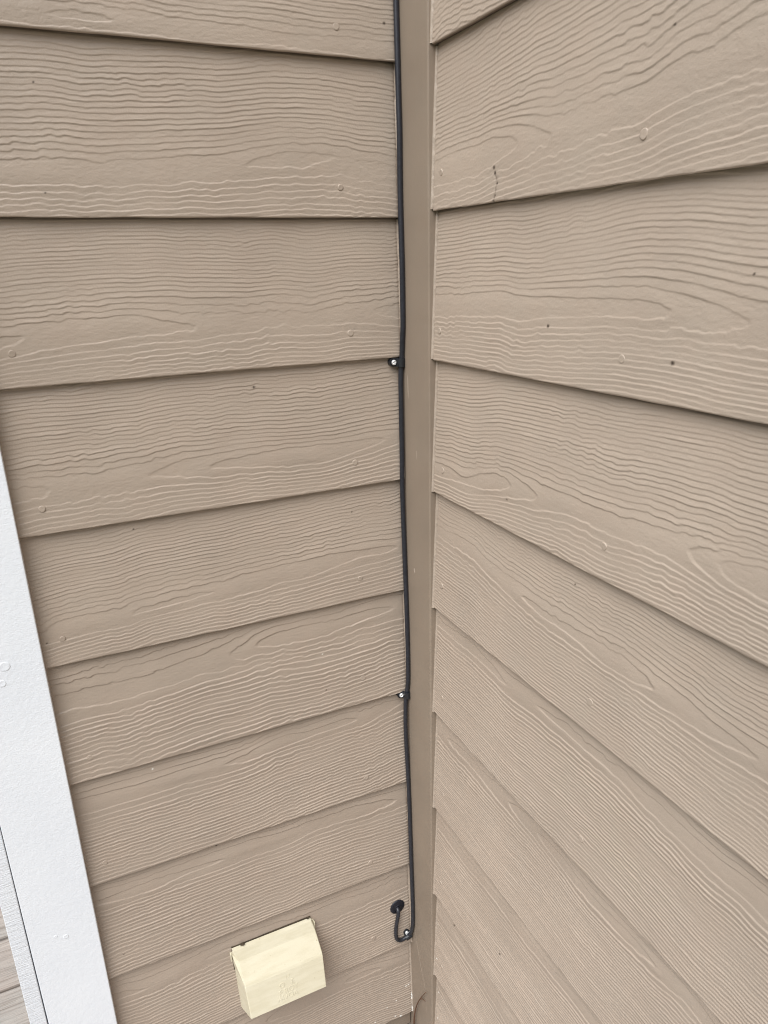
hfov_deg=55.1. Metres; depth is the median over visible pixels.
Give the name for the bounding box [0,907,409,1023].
deck
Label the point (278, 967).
vent hood
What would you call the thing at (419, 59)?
corner trim
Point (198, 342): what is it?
siding wall
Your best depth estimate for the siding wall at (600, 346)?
0.71 m
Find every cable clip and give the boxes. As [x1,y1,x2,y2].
[388,357,404,366]
[396,691,409,698]
[403,929,411,940]
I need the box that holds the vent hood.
[230,916,325,1018]
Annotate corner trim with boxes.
[0,447,117,1023]
[393,0,438,1023]
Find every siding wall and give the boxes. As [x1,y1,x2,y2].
[0,0,412,1023]
[432,0,767,1023]
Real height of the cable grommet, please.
0.029 m
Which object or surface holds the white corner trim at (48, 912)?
attached to the siding wall at (198, 342)
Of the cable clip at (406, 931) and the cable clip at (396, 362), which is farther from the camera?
the cable clip at (406, 931)
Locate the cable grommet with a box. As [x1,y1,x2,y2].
[390,900,403,913]
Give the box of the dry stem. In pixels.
[413,992,425,1023]
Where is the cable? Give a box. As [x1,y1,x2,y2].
[393,0,414,941]
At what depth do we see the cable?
1.05 m
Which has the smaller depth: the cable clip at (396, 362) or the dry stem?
the cable clip at (396, 362)
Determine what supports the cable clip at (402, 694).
attached to the siding wall at (198, 342)
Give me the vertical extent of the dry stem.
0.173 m

